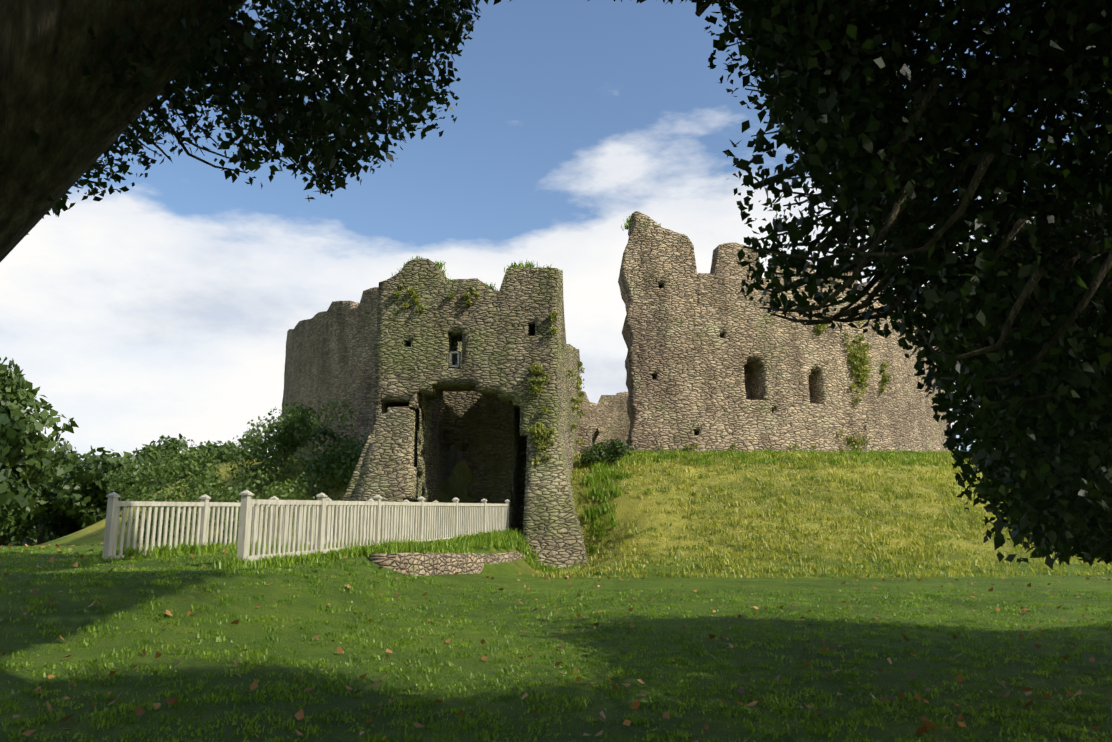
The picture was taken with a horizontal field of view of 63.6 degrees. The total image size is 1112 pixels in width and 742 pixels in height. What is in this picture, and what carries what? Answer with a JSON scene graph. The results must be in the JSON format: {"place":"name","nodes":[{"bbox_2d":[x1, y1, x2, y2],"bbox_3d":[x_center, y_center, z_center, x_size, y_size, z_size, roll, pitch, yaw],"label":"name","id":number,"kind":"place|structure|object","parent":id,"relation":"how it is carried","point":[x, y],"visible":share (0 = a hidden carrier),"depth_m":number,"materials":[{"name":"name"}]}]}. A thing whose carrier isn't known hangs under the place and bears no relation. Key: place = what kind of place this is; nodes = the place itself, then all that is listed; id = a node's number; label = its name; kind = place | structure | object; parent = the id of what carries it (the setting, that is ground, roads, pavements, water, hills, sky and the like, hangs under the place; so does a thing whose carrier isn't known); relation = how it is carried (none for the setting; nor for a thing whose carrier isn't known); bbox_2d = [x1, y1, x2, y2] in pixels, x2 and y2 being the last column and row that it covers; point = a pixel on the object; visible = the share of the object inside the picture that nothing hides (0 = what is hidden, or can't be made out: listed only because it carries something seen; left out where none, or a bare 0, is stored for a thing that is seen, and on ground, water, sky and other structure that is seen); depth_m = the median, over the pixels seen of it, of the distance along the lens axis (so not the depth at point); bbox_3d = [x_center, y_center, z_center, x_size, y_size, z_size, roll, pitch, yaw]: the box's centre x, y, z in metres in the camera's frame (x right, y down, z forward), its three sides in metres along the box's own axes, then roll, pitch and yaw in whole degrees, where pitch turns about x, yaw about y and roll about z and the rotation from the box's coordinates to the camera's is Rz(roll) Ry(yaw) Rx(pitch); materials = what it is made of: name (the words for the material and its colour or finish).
{"place":"outdoors","nodes":[
{"label":"outdoors","id":0,"kind":"place"},
{"bbox_2d":[340,409,418,527],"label":"buttress","id":1,"kind":"structure","parent":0,"point":[399,428],"depth_m":29.38,"materials":[{"name":"beige stone"}]},
{"bbox_2d":[443,391,513,530],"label":"gateway passage wall","id":2,"kind":"structure","parent":0,"point":[478,423],"depth_m":32.70,"materials":[{"name":"stone"}]},
{"bbox_2d":[0,0,1103,459],"label":"sky","id":3,"kind":"structure","parent":0,"point":[167,304],"materials":[{"name":"blue"}]},
{"bbox_2d":[0,456,1111,741],"bbox_3d":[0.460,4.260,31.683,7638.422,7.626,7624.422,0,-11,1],"label":"terrain","id":4,"kind":"structure","parent":0,"point":[506,576],"depth_m":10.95,"materials":[{"name":"green plant"}]},
{"bbox_2d":[6,521,62,545],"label":"forest leaves","id":5,"kind":"object","parent":4,"relation":"on","point":[36,533],"visible":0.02,"depth_m":144.22,"materials":[{"name":"green plant"}]},
{"bbox_2d":[0,357,277,545],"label":"leaves","id":6,"kind":"object","parent":4,"relation":"on","point":[59,493],"visible":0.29,"depth_m":63.12,"materials":[{"name":"green plant"}]},
{"bbox_2d":[102,399,371,541],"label":"bush leaves","id":7,"kind":"object","parent":4,"relation":"on","point":[285,440],"visible":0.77,"depth_m":32.32,"materials":[{"name":"green plant"}]},
{"bbox_2d":[0,0,510,261],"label":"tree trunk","id":8,"kind":"object","parent":4,"relation":"on","point":[84,84],"visible":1,"depth_m":4.23,"materials":[{"name":"green plant"}]},
{"bbox_2d":[102,492,438,558],"bbox_3d":[-5.530,3.676,21.657,0.150,1.936,15.069,-3,-12,13],"label":"bridge fence","id":9,"kind":"object","parent":4,"relation":"on","point":[114,504],"visible":0.35,"depth_m":16.38,"materials":[{"name":"paint"}]},
{"bbox_2d":[237,490,509,562],"bbox_3d":[-3.190,3.571,21.135,0.150,1.936,15.069,-3,-12,13],"label":"bridge fence","id":10,"kind":"object","parent":4,"relation":"on","point":[498,517],"visible":0.85,"depth_m":17.65,"materials":[{"name":"paint"}]},
{"bbox_2d":[369,552,525,575],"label":"low stone wall","id":11,"kind":"structure","parent":4,"relation":"on","point":[419,564],"depth_m":19.29,"materials":[{"name":"stone"}]},
{"bbox_2d":[345,259,587,571],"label":"gate tower walls","id":12,"kind":"structure","parent":4,"relation":"on","point":[502,339],"depth_m":29.72,"materials":[{"name":"grey stone"}]},
{"bbox_2d":[449,351,460,367],"bbox_3d":[-3.378,-0.376,30.027,0.359,0.530,0.234,0,-11,1],"label":"window frame","id":13,"kind":"object","parent":12,"relation":"in","point":[451,353],"visible":0.98,"depth_m":29.97,"materials":[{"name":"grey stone"}]},
{"bbox_2d":[392,215,660,290],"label":"wall grass","id":14,"kind":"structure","parent":12,"relation":"on","point":[532,265],"depth_m":30.67,"materials":[{"name":"green plant"}]},
{"bbox_2d":[85,448,974,573],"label":"grass tufts","id":15,"kind":"object","parent":4,"relation":"on","point":[508,538],"depth_m":26.13,"materials":[{"name":"green plant"}]},
{"bbox_2d":[0,542,1111,741],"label":"fallen leaves","id":16,"kind":"object","parent":4,"relation":"on","point":[299,715],"visible":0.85,"depth_m":8.89,"materials":[{"name":"brown plant"}]},
{"bbox_2d":[579,390,629,446],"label":"ruined wall","id":17,"kind":"structure","parent":4,"relation":"on","point":[610,420],"depth_m":64.16,"materials":[{"name":"stone"}]},
{"bbox_2d":[579,438,631,467],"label":"bramble leaves","id":18,"kind":"object","parent":4,"relation":"on","point":[615,450],"visible":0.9,"depth_m":31.25,"materials":[{"name":"green plant"}]},
{"bbox_2d":[281,211,950,481],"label":"castle wall","id":19,"kind":"structure","parent":4,"relation":"on","point":[749,378],"depth_m":36.92,"materials":[{"name":"beige stone"}]},
{"bbox_2d":[697,242,937,348],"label":"castle wall","id":20,"kind":"structure","parent":19,"relation":"on","point":[724,257],"depth_m":37.21,"materials":[{"name":"beige stone"}]},
{"bbox_2d":[392,284,890,465],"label":"wall ivy leaves","id":21,"kind":"object","parent":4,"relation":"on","point":[538,430],"visible":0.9,"depth_m":34.99,"materials":[{"name":"green plant"}]},
{"bbox_2d":[525,450,1111,577],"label":"grass tufts","id":22,"kind":"object","parent":4,"relation":"on","point":[892,567],"depth_m":27.51,"materials":[{"name":"green plant"}]},
{"bbox_2d":[588,0,1111,569],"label":"tree","id":23,"kind":"object","parent":4,"relation":"on","point":[1016,320],"visible":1,"depth_m":4.45,"materials":[{"name":"green plant"}]}
]}

